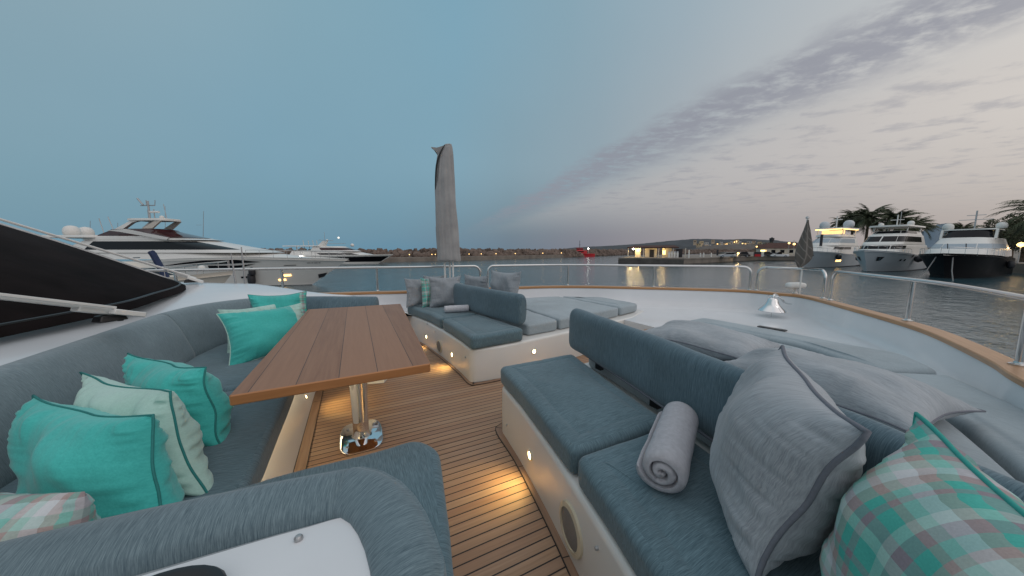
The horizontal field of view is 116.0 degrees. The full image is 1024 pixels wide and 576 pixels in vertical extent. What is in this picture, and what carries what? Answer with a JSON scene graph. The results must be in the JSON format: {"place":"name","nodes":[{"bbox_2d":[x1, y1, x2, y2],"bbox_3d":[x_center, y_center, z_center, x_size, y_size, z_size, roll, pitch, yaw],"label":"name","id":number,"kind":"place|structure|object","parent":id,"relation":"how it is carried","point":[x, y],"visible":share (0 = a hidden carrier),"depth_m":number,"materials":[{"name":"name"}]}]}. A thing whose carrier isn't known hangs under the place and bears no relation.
{"place":"outdoors","nodes":[
{"label":"outdoors","id":0,"kind":"place"},
{"bbox_2d":[307,344,588,575],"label":"teak deck","id":1,"kind":"structure","parent":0,"point":[453,419],"depth_m":1.89,"materials":[{"name":"brown wood"}]},
{"bbox_2d":[0,282,354,365],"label":"coachroof","id":2,"kind":"object","parent":1,"relation":"on","point":[19,346],"visible":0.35,"depth_m":2.21,"materials":[{"name":"white plastic"}]},
{"bbox_2d":[0,223,185,337],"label":"windscreen","id":3,"kind":"object","parent":2,"relation":"on","point":[34,265],"visible":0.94,"depth_m":2.15,"materials":[{"name":"black glass"}]},
{"bbox_2d":[0,293,146,322],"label":"windscreen wiper","id":4,"kind":"object","parent":3,"relation":"attached to","point":[111,313],"visible":1,"depth_m":1.58,"materials":[{"name":"silver plastic"}]},
{"bbox_2d":[0,218,203,282],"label":"windscreen wiper","id":5,"kind":"object","parent":3,"relation":"attached to","point":[190,279],"visible":1,"depth_m":3.05,"materials":[{"name":"white metal"}]},
{"bbox_2d":[0,296,453,575],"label":"sofa","id":6,"kind":"object","parent":1,"relation":"on","point":[389,505],"visible":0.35,"depth_m":0.64,"materials":[{"name":"grey fabric"}]},
{"bbox_2d":[0,491,100,541],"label":"pillow","id":7,"kind":"object","parent":6,"relation":"on","point":[23,514],"visible":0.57,"depth_m":0.64,"materials":[{"name":"fabric"}]},
{"bbox_2d":[7,394,184,518],"bbox_3d":[-1.201,0.532,0.918,0.784,0.336,0.239,2,7,20],"label":"pillow","id":8,"kind":"object","parent":6,"relation":"on","point":[111,464],"visible":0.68,"depth_m":0.86,"materials":[{"name":"teal fabric"}]},
{"bbox_2d":[73,372,213,495],"bbox_3d":[-1.285,0.502,1.108,0.782,0.340,0.226,2,7,18],"label":"pillow","id":9,"kind":"object","parent":6,"relation":"on","point":[180,426],"visible":0.53,"depth_m":1.05,"materials":[{"name":"teal fabric"}]},
{"bbox_2d":[122,353,232,445],"bbox_3d":[-1.431,0.483,1.360,0.742,0.338,0.226,3,7,22],"label":"pillow","id":10,"kind":"object","parent":6,"relation":"on","point":[202,395],"visible":0.58,"depth_m":1.29,"materials":[{"name":"teal fabric"}]},
{"bbox_2d":[216,303,301,365],"bbox_3d":[-1.786,0.327,2.361,0.280,0.348,0.618,3,7,24],"label":"pillow","id":11,"kind":"object","parent":6,"relation":"on","point":[253,335],"visible":0.67,"depth_m":2.22,"materials":[{"name":"teal fabric"}]},
{"bbox_2d":[247,291,306,315],"bbox_3d":[-1.930,0.233,2.684,0.445,0.390,0.205,-3,8,-26],"label":"pillow","id":12,"kind":"object","parent":6,"relation":"on","point":[278,301],"visible":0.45,"depth_m":2.65,"materials":[{"name":"teal fabric"}]},
{"bbox_2d":[293,392,322,471],"bbox_3d":[-1.284,0.964,2.002,0.065,0.004,1.900,-3,8,-26],"label":"deck seam","id":13,"kind":"object","parent":1,"relation":"on","point":[312,438],"visible":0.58,"depth_m":2.04,"materials":[{"name":"black rubber"}]},
{"bbox_2d":[294,390,322,471],"bbox_3d":[-1.284,0.964,2.002,0.057,0.001,1.900,-3,8,-26],"label":"margin board","id":14,"kind":"object","parent":1,"relation":"on","point":[302,459],"visible":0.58,"depth_m":2.07,"materials":[{"name":"brown wood"}]},
{"bbox_2d":[229,304,430,454],"bbox_3d":[-0.992,0.602,2.052,0.769,0.711,1.734,-3,8,-26],"label":"table","id":15,"kind":"object","parent":1,"relation":"on","point":[356,349],"visible":1,"depth_m":1.58,"materials":[{"name":"brown wood"}]},
{"bbox_2d":[419,341,500,384],"bbox_3d":[-0.698,0.779,3.555,2.250,0.001,0.913,4,8,29],"label":"margin board","id":16,"kind":"object","parent":1,"relation":"on","point":[457,370],"visible":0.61,"depth_m":3.11,"materials":[{"name":"brown wood"}]},
{"bbox_2d":[420,343,499,384],"bbox_3d":[-0.698,0.780,3.555,2.250,0.004,0.913,4,8,29],"label":"deck seam","id":17,"kind":"object","parent":1,"relation":"on","point":[460,373],"visible":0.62,"depth_m":2.98,"materials":[{"name":"black rubber"}]},
{"bbox_2d":[404,283,643,381],"bbox_3d":[0.324,0.299,4.385,3.211,0.762,2.231,-3,8,-26],"label":"bench","id":18,"kind":"object","parent":1,"relation":"on","point":[490,334],"visible":0.91,"depth_m":3.42,"materials":[{"name":"fabric"}]},
{"bbox_2d":[404,278,428,307],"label":"pillow","id":19,"kind":"object","parent":18,"relation":"on","point":[414,292],"visible":0.59,"depth_m":4.27,"materials":[{"name":"fabric"}]},
{"bbox_2d":[420,277,439,307],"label":"pillow","id":20,"kind":"object","parent":18,"relation":"on","point":[426,292],"visible":0.47,"depth_m":4.22,"materials":[{"name":"fabric"}]},
{"bbox_2d":[423,275,446,278],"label":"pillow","id":21,"kind":"object","parent":18,"relation":"on","point":[424,277],"visible":0.14,"depth_m":4.54,"materials":[{"name":"fabric"}]},
{"bbox_2d":[428,276,460,307],"bbox_3d":[-0.891,0.050,4.289,0.460,0.411,0.213,-3,8,-26],"label":"pillow","id":22,"kind":"object","parent":18,"relation":"on","point":[442,292],"visible":0.79,"depth_m":4.20,"materials":[{"name":"fabric"}]},
{"bbox_2d":[431,144,460,277],"bbox_3d":[-0.899,-0.798,4.447,0.345,2.313,0.249,-3,8,-26],"label":"folded parasol","id":23,"kind":"object","parent":18,"relation":"on","point":[447,239],"visible":1,"depth_m":4.35,"materials":[{"name":"fabric"}]},
{"bbox_2d":[444,305,468,312],"bbox_3d":[-0.671,0.251,3.880,0.313,0.088,0.096,-2,7,-19],"label":"rolled towel","id":24,"kind":"object","parent":18,"relation":"on","point":[455,308],"visible":1,"depth_m":3.84,"materials":[{"name":"white fabric"}]},
{"bbox_2d":[464,274,488,287],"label":"pillow","id":25,"kind":"object","parent":18,"relation":"on","point":[480,281],"visible":0.39,"depth_m":4.30,"materials":[{"name":"fabric"}]},
{"bbox_2d":[490,270,520,292],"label":"pillow","id":26,"kind":"object","parent":18,"relation":"on","point":[506,282],"visible":0.52,"depth_m":3.85,"materials":[{"name":"fabric"}]},
{"bbox_2d":[495,423,570,575],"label":"deck seam","id":27,"kind":"object","parent":1,"relation":"on","point":[537,505],"visible":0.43,"depth_m":1.47,"materials":[{"name":"black rubber"}]},
{"bbox_2d":[496,423,578,575],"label":"margin board","id":28,"kind":"object","parent":1,"relation":"on","point":[556,537],"visible":0.43,"depth_m":1.49,"materials":[{"name":"brown wood"}]},
{"bbox_2d":[624,308,829,340],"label":"bow platform","id":29,"kind":"structure","parent":1,"relation":"on","point":[648,318],"depth_m":4.20,"materials":[{"name":"white plastic"}]},
{"bbox_2d":[757,325,787,330],"bbox_3d":[2.947,0.457,3.627,0.070,0.008,0.260,-4,8,-33],"label":"deck slot","id":30,"kind":"object","parent":29,"relation":"on","point":[772,328],"visible":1,"depth_m":3.60,"materials":[{"name":"black plastic"}]},
{"bbox_2d":[501,308,1023,575],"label":"bench","id":31,"kind":"object","parent":1,"relation":"on","point":[575,431],"visible":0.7,"depth_m":1.31,"materials":[{"name":"fabric"}]},
{"bbox_2d":[636,401,698,493],"bbox_3d":[0.572,0.550,1.153,0.149,0.136,0.448,5,8,34],"label":"rolled towel","id":32,"kind":"object","parent":31,"relation":"on","point":[664,459],"visible":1,"depth_m":1.02,"materials":[{"name":"grey fabric"}]},
{"bbox_2d":[645,320,780,360],"bbox_3d":[1.429,0.395,2.396,0.575,0.229,0.851,-5,8,-35],"label":"pillow","id":33,"kind":"object","parent":31,"relation":"on","point":[720,343],"visible":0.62,"depth_m":2.22,"materials":[{"name":"grey fabric"}]},
{"bbox_2d":[709,345,871,575],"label":"pillow","id":34,"kind":"object","parent":31,"relation":"on","point":[787,461],"visible":0.98,"depth_m":0.73,"materials":[{"name":"grey fabric"}]},
{"bbox_2d":[725,347,985,432],"bbox_3d":[1.594,0.473,1.622,0.564,0.243,0.908,-2,7,-15],"label":"pillow","id":35,"kind":"object","parent":31,"relation":"on","point":[894,400],"visible":0.66,"depth_m":1.35,"materials":[{"name":"grey fabric"}]},
{"bbox_2d":[819,412,1023,575],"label":"pillow","id":36,"kind":"object","parent":31,"relation":"on","point":[927,498],"visible":1,"depth_m":0.52,"materials":[{"name":"fabric"}]},
{"bbox_2d":[0,0,1023,249],"label":"sky","id":37,"kind":"structure","parent":0,"point":[566,123],"materials":[{"name":"blue"}]},
{"bbox_2d":[115,250,1023,358],"bbox_3d":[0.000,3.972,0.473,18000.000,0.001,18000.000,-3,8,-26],"label":"harbour water","id":38,"kind":"structure","parent":0,"point":[992,322],"depth_m":39.56,"materials":[{"name":"grey liquid"}]},
{"bbox_2d":[121,250,232,282],"bbox_3d":[-23.284,-0.103,19.233,12.000,4.312,4.000,-1,7,-8],"label":"motor boat","id":39,"kind":"object","parent":38,"relation":"on","point":[219,277],"visible":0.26,"depth_m":19.16,"materials":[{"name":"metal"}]},
{"bbox_2d":[42,198,348,285],"bbox_3d":[-35.942,-5.182,36.987,34.600,10.331,7.358,0,7,2],"label":"motor yacht","id":40,"kind":"object","parent":38,"relation":"on","point":[169,246],"visible":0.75,"depth_m":35.00,"materials":[{"name":"white plastic"}]},
{"bbox_2d":[165,260,254,265],"bbox_3d":[-32.148,-2.684,34.137,10.325,0.666,0.351,0,7,-3],"label":"hull window","id":41,"kind":"structure","parent":40,"relation":"in","point":[205,261],"depth_m":34.07,"materials":[{"name":"black glass"}]},
{"bbox_2d":[208,264,252,267],"bbox_3d":[-30.083,-2.252,34.424,4.846,0.703,0.157,0,7,-4],"label":"hull window","id":42,"kind":"structure","parent":40,"relation":"in","point":[237,266],"depth_m":34.39,"materials":[{"name":"black glass"}]},
{"bbox_2d":[288,234,392,263],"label":"motor yacht","id":43,"kind":"object","parent":38,"relation":"on","point":[353,256],"visible":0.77,"depth_m":92.25,"materials":[{"name":"white plastic"}]},
{"bbox_2d":[382,255,563,261],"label":"breakwater quay","id":44,"kind":"structure","parent":38,"relation":"in","point":[404,259],"depth_m":126.29,"materials":[{"name":"concrete"}]},
{"bbox_2d":[411,251,750,256],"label":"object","id":45,"kind":"object","parent":38,"relation":"in","point":[575,255],"visible":0.14,"depth_m":177.70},
{"bbox_2d":[262,247,755,256],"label":"armour rocks","id":46,"kind":"object","parent":45,"relation":"on","point":[415,252],"visible":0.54,"depth_m":146.89,"materials":[{"name":"grey stone"}]},
{"bbox_2d":[576,245,594,256],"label":"harbour tug","id":47,"kind":"object","parent":38,"relation":"on","point":[581,250],"visible":0.54,"depth_m":188.90,"materials":[{"name":"red paint"}]},
{"bbox_2d":[322,285,1023,409],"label":"bulwark","id":48,"kind":"object","parent":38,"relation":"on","point":[973,364],"visible":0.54,"depth_m":3.33,"materials":[{"name":"white plastic"}]},
{"bbox_2d":[230,253,236,282],"bbox_3d":[-3.517,-0.154,4.061,0.051,0.567,0.030,0,7,-4],"label":"rail pole","id":49,"kind":"object","parent":48,"relation":"on","point":[234,275],"visible":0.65,"depth_m":4.05,"materials":[{"name":"silver metal"}]},
{"bbox_2d":[241,247,246,283],"bbox_3d":[-3.355,-0.188,4.013,0.030,0.646,0.030,0,7,-4],"label":"rail pole","id":50,"kind":"object","parent":48,"relation":"on","point":[244,277],"visible":0.65,"depth_m":4.00,"materials":[{"name":"silver metal"}]},
{"bbox_2d":[136,518,369,575],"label":"side coaming","id":51,"kind":"object","parent":48,"relation":"on","point":[332,547],"visible":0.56,"depth_m":0.49,"materials":[{"name":"white plastic"}]},
{"bbox_2d":[153,565,226,575],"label":"hatch seal","id":52,"kind":"object","parent":51,"relation":"on","point":[200,570],"visible":1,"depth_m":0.44,"materials":[{"name":"black plastic"}]},
{"bbox_2d":[294,533,302,542],"bbox_3d":[-0.344,0.401,0.515,0.013,0.006,0.013,-3,8,-26],"label":"cover stud","id":53,"kind":"object","parent":51,"relation":"on","point":[298,537],"visible":1,"depth_m":0.51,"materials":[{"name":"silver metal"}]},
{"bbox_2d":[145,265,480,290],"bbox_3d":[-2.602,-0.116,4.554,4.412,0.370,0.128,-2,7,-16],"label":"handrail","id":54,"kind":"object","parent":48,"relation":"on","point":[376,268],"visible":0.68,"depth_m":4.46,"materials":[{"name":"metal"}]},
{"bbox_2d":[487,264,751,289],"bbox_3d":[1.630,-0.196,5.225,4.099,0.370,0.472,1,7,5],"label":"handrail","id":55,"kind":"object","parent":48,"relation":"on","point":[655,266],"visible":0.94,"depth_m":5.25,"materials":[{"name":"metal"}]},
{"bbox_2d":[757,293,791,316],"bbox_3d":[3.562,0.250,4.333,0.461,0.355,0.312,-3,8,-26],"label":"ship bell","id":56,"kind":"object","parent":48,"relation":"hanging from","point":[771,305],"visible":0.96,"depth_m":4.24,"materials":[{"name":"silver metal"}]},
{"bbox_2d":[754,266,826,298],"bbox_3d":[3.861,-0.100,4.415,0.210,0.370,0.905,-2,7,-15],"label":"handrail","id":57,"kind":"object","parent":48,"relation":"on","point":[823,271],"visible":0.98,"depth_m":4.36,"materials":[{"name":"metal"}]},
{"bbox_2d":[785,282,806,293],"bbox_3d":[3.980,0.000,4.493,0.250,0.154,0.120,0,7,1],"label":"deck antenna","id":58,"kind":"object","parent":48,"relation":"on","point":[795,285],"visible":0.92,"depth_m":4.45,"materials":[{"name":"white plastic"}]},
{"bbox_2d":[795,216,812,293],"bbox_3d":[3.943,-0.436,4.331,0.226,1.059,0.119,1,7,12],"label":"bow flag","id":59,"kind":"object","parent":48,"relation":"on","point":[804,252],"visible":1,"depth_m":4.29,"materials":[{"name":"grey fabric"}]},
{"bbox_2d":[826,270,1023,366],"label":"handrail","id":60,"kind":"object","parent":48,"relation":"on","point":[1018,360],"visible":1,"depth_m":2.38,"materials":[{"name":"metal"}]},
{"bbox_2d":[803,216,859,267],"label":"motor yacht","id":61,"kind":"object","parent":38,"relation":"on","point":[834,246],"visible":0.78,"depth_m":75.73,"materials":[{"name":"white plastic"}]},
{"bbox_2d":[853,212,926,271],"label":"motor yacht","id":62,"kind":"object","parent":38,"relation":"on","point":[883,251],"visible":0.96,"depth_m":60.25,"materials":[{"name":"white plastic"}]},
{"bbox_2d":[917,211,1015,280],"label":"motor yacht","id":63,"kind":"object","parent":38,"relation":"on","point":[969,253],"visible":0.98,"depth_m":46.54,"materials":[{"name":"plastic"}]},
{"bbox_2d":[695,244,756,249],"bbox_3d":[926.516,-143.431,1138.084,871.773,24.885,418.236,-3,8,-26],"label":"shore hill","id":64,"kind":"structure","parent":0,"point":[738,246],"depth_m":1037.41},
{"bbox_2d":[756,244,796,254],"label":"harbour building","id":65,"kind":"structure","parent":0,"point":[783,248],"depth_m":146.35,"materials":[{"name":"brown"}]},
{"bbox_2d":[765,243,797,245],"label":"roof","id":66,"kind":"structure","parent":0,"point":[781,243],"depth_m":159.86,"materials":[{"name":"brown"}]},
{"bbox_2d":[557,239,1017,250],"bbox_3d":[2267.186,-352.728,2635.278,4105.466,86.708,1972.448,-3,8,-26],"label":"coastal hill","id":67,"kind":"structure","parent":0,"point":[686,244],"depth_m":2294.92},
{"bbox_2d":[620,252,1023,273],"bbox_3d":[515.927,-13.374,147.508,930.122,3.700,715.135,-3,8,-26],"label":"quay","id":68,"kind":"structure","parent":0,"point":[1018,268],"depth_m":100.15,"materials":[{"name":"concrete"}]},
{"bbox_2d":[618,259,683,263],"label":"quay fender face","id":69,"kind":"object","parent":68,"relation":"attached to","point":[649,261],"visible":1,"depth_m":89.02},
{"bbox_2d":[627,245,685,257],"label":"fuel station","id":70,"kind":"object","parent":68,"relation":"on","point":[650,250],"visible":0.77,"depth_m":100.72,"materials":[{"name":"white"}]},
{"bbox_2d":[649,250,653,256],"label":"door","id":71,"kind":"structure","parent":70,"relation":"in","point":[651,254],"depth_m":101.33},
{"bbox_2d":[618,260,794,264],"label":"quay wet course","id":72,"kind":"object","parent":68,"relation":"attached to","point":[703,263],"visible":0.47,"depth_m":92.74,"materials":[{"name":"grey concrete"}]},
{"bbox_2d":[618,256,794,259],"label":"quay coping","id":73,"kind":"object","parent":68,"relation":"on","point":[696,258],"visible":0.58,"depth_m":91.42,"materials":[{"name":"concrete"}]},
{"bbox_2d":[718,253,735,257],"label":"parked car","id":74,"kind":"object","parent":68,"relation":"on","point":[732,255],"visible":1,"depth_m":96.68,"materials":[{"name":"silver metal"}]},
{"bbox_2d":[735,252,750,256],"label":"parked car","id":75,"kind":"object","parent":68,"relation":"on","point":[746,254],"visible":0.81,"depth_m":102.59,"materials":[{"name":"black paint"}]},
{"bbox_2d":[753,252,760,256],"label":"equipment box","id":76,"kind":"object","parent":68,"relation":"on","point":[757,254],"visible":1,"depth_m":109.89,"materials":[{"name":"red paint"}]},
{"bbox_2d":[764,252,772,256],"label":"parked car","id":77,"kind":"object","parent":68,"relation":"on","point":[767,253],"visible":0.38,"depth_m":110.72,"materials":[{"name":"black paint"}]},
{"bbox_2d":[770,252,788,256],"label":"parked car","id":78,"kind":"object","parent":68,"relation":"on","point":[779,254],"visible":1,"depth_m":98.87,"materials":[{"name":"white paint"}]},
{"bbox_2d":[833,209,871,234],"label":"palm tree","id":79,"kind":"object","parent":68,"relation":"on","point":[849,213],"visible":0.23,"depth_m":104.53,"materials":[{"name":"green plant"}]},
{"bbox_2d":[845,203,895,240],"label":"palm tree","id":80,"kind":"object","parent":68,"relation":"on","point":[868,218],"visible":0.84,"depth_m":97.52,"materials":[{"name":"green plant"}]},
{"bbox_2d":[871,208,929,231],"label":"palm tree","id":81,"kind":"object","parent":68,"relation":"on","point":[892,217],"visible":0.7,"depth_m":89.50,"materials":[{"name":"green plant"}]},
{"bbox_2d":[891,215,941,237],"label":"palm tree","id":82,"kind":"object","parent":68,"relation":"on","point":[931,226],"visible":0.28,"depth_m":94.41,"materials":[{"name":"green plant"}]},
{"bbox_2d":[982,212,1023,261],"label":"palm tree","id":83,"kind":"object","parent":68,"relation":"on","point":[1010,224],"visible":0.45,"depth_m":62.00,"materials":[{"name":"green plant"}]},
{"bbox_2d":[983,200,1023,245],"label":"palm tree","id":84,"kind":"object","parent":68,"relation":"on","point":[1018,230],"visible":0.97,"depth_m":48.53,"materials":[{"name":"green plant"}]},
{"bbox_2d":[994,221,1022,256],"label":"shrub tree","id":85,"kind":"object","parent":68,"relation":"on","point":[1011,248],"visible":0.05,"depth_m":73.42,"materials":[{"name":"green plant"}]},
{"bbox_2d":[1016,242,1023,262],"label":"quay lamp","id":86,"kind":"object","parent":68,"relation":"on","point":[1020,244],"visible":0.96,"depth_m":55.05,"materials":[{"name":"brown"}]},
{"bbox_2d":[830,217,854,233],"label":"palm tree","id":87,"kind":"object","parent":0,"point":[832,225],"visible":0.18,"depth_m":110.40,"materials":[{"name":"green plant"}]},
{"bbox_2d":[922,223,950,246],"bbox_3d":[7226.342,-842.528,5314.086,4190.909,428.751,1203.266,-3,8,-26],"label":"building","id":88,"kind":"structure","parent":0,"point":[932,240],"depth_m":4793.17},
{"bbox_2d":[940,222,982,237],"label":"palm tree","id":89,"kind":"object","parent":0,"point":[959,226],"visible":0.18,"depth_m":78.23,"materials":[{"name":"green plant"}]}
]}

